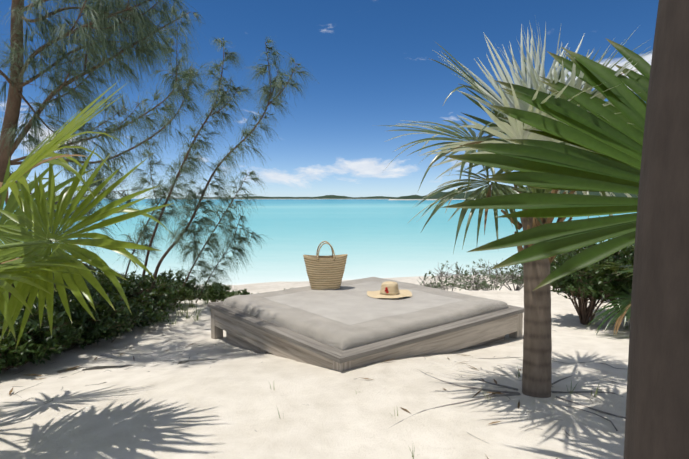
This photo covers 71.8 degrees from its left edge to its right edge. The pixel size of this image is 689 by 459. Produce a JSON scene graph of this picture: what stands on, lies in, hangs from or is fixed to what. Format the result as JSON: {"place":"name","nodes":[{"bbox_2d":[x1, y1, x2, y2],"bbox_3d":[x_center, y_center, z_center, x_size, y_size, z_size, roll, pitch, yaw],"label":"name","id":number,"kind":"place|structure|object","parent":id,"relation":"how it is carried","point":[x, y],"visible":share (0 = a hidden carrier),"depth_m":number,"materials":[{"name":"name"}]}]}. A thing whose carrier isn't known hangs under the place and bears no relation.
{"place":"outdoors","nodes":[
{"label":"outdoors","id":0,"kind":"place"},
{"bbox_2d":[184,195,395,198],"bbox_3d":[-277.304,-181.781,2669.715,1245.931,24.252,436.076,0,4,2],"label":"island","id":1,"kind":"structure","parent":0,"point":[333,197],"depth_m":2502.64,"materials":[{"name":"green plant"}]},
{"bbox_2d":[0,275,629,458],"bbox_3d":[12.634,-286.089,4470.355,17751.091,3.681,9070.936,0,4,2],"label":"ground","id":2,"kind":"structure","parent":0,"point":[203,402],"depth_m":2.62,"materials":[{"name":"beige sand"}]},
{"bbox_2d":[0,81,173,350],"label":"palm","id":3,"kind":"object","parent":2,"relation":"on","point":[31,214],"visible":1,"depth_m":2.20,"materials":[{"name":"green plant"}]},
{"bbox_2d":[0,265,209,373],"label":"bushes","id":4,"kind":"object","parent":2,"relation":"on","point":[146,303],"visible":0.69,"depth_m":4.35,"materials":[{"name":"green plant"}]},
{"bbox_2d":[0,0,217,299],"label":"casuarina tree","id":5,"kind":"object","parent":2,"relation":"on","point":[99,22],"visible":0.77,"depth_m":3.85,"materials":[{"name":"green plant"}]},
{"bbox_2d":[115,37,318,305],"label":"casuarina saplings","id":6,"kind":"object","parent":2,"relation":"on","point":[223,94],"visible":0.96,"depth_m":6.13,"materials":[{"name":"green plant"}]},
{"bbox_2d":[199,281,290,301],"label":"beach shrubs","id":7,"kind":"object","parent":2,"relation":"on","point":[217,291],"depth_m":7.22,"materials":[{"name":"green plant"}]},
{"bbox_2d":[9,318,624,458],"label":"twig litter","id":8,"kind":"object","parent":2,"relation":"on","point":[496,393],"visible":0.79,"depth_m":2.72,"materials":[{"name":"brown plant"}]},
{"bbox_2d":[207,301,523,371],"bbox_3d":[0.176,1.040,4.493,2.186,0.650,2.047,-3,5,-39],"label":"daybed","id":9,"kind":"object","parent":2,"relation":"on","point":[246,330],"visible":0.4,"depth_m":3.71,"materials":[{"name":"grey wood"}]},
{"bbox_2d":[303,241,347,289],"bbox_3d":[-0.197,0.372,4.946,0.460,0.492,0.266,0,4,2],"label":"straw basket","id":10,"kind":"object","parent":9,"relation":"on","point":[325,272],"visible":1,"depth_m":4.86,"materials":[{"name":"wicker"}]},
{"bbox_2d":[223,277,508,350],"bbox_3d":[0.176,0.702,4.471,1.966,0.128,1.827,-3,5,-39],"label":"daybed mattress","id":11,"kind":"object","parent":9,"relation":"on","point":[349,314],"visible":0.94,"depth_m":4.05,"materials":[{"name":"beige fabric"}]},
{"bbox_2d":[367,281,411,297],"bbox_3d":[0.441,0.570,4.646,0.443,0.128,0.458,0,4,2],"label":"straw hat","id":12,"kind":"object","parent":9,"relation":"on","point":[389,289],"visible":1,"depth_m":4.58,"materials":[{"name":"beige wicker"}]},
{"bbox_2d":[160,284,627,458],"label":"grass tufts","id":13,"kind":"object","parent":2,"relation":"on","point":[185,302],"visible":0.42,"depth_m":5.52,"materials":[{"name":"green plant"}]},
{"bbox_2d":[417,259,523,291],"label":"bushes","id":14,"kind":"object","parent":2,"relation":"on","point":[482,285],"visible":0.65,"depth_m":7.93,"materials":[{"name":"grey plant"}]},
{"bbox_2d":[379,21,652,397],"bbox_3d":[1.107,-0.043,2.712,1.861,2.428,1.440,-3,5,-39],"label":"palm","id":15,"kind":"object","parent":2,"relation":"on","point":[537,365],"visible":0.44,"depth_m":2.61,"materials":[{"name":"green plant"}]},
{"bbox_2d":[441,39,650,289],"bbox_3d":[1.966,-0.064,1.950,3.182,2.604,1.496,0,4,2],"label":"palm","id":16,"kind":"object","parent":2,"relation":"on","point":[616,140],"visible":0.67,"depth_m":1.82,"materials":[{"name":"green plant"}]},
{"bbox_2d":[550,238,634,324],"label":"bushes","id":17,"kind":"object","parent":2,"relation":"on","point":[583,285],"visible":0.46,"depth_m":5.01,"materials":[{"name":"green plant"}]},
{"bbox_2d":[587,216,634,334],"bbox_3d":[3.004,0.454,4.411,1.540,1.520,1.759,0,4,2],"label":"palm","id":18,"kind":"object","parent":2,"relation":"on","point":[625,311],"visible":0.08,"depth_m":4.41,"materials":[{"name":"green plant"}]},
{"bbox_2d":[624,0,688,458],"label":"tree trunk","id":19,"kind":"object","parent":2,"relation":"on","point":[657,414],"visible":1,"depth_m":0.81,"materials":[{"name":"brown wood"}]},
{"bbox_2d":[0,199,636,284],"bbox_3d":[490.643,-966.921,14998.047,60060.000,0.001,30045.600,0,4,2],"label":"water","id":20,"kind":"structure","parent":0,"point":[382,238],"depth_m":31.82,"materials":[{"name":"teal liquid"}]},
{"bbox_2d":[0,0,658,198],"label":"sky","id":21,"kind":"structure","parent":0,"point":[370,62],"materials":[{"name":"blue"}]},
{"bbox_2d":[389,195,436,199],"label":"island","id":22,"kind":"structure","parent":0,"point":[414,197],"depth_m":886.56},
{"bbox_2d":[424,187,637,199],"bbox_3d":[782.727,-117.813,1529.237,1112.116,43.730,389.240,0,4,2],"label":"island","id":23,"kind":"structure","parent":0,"point":[460,196],"depth_m":1392.58,"materials":[{"name":"green plant"}]}
]}

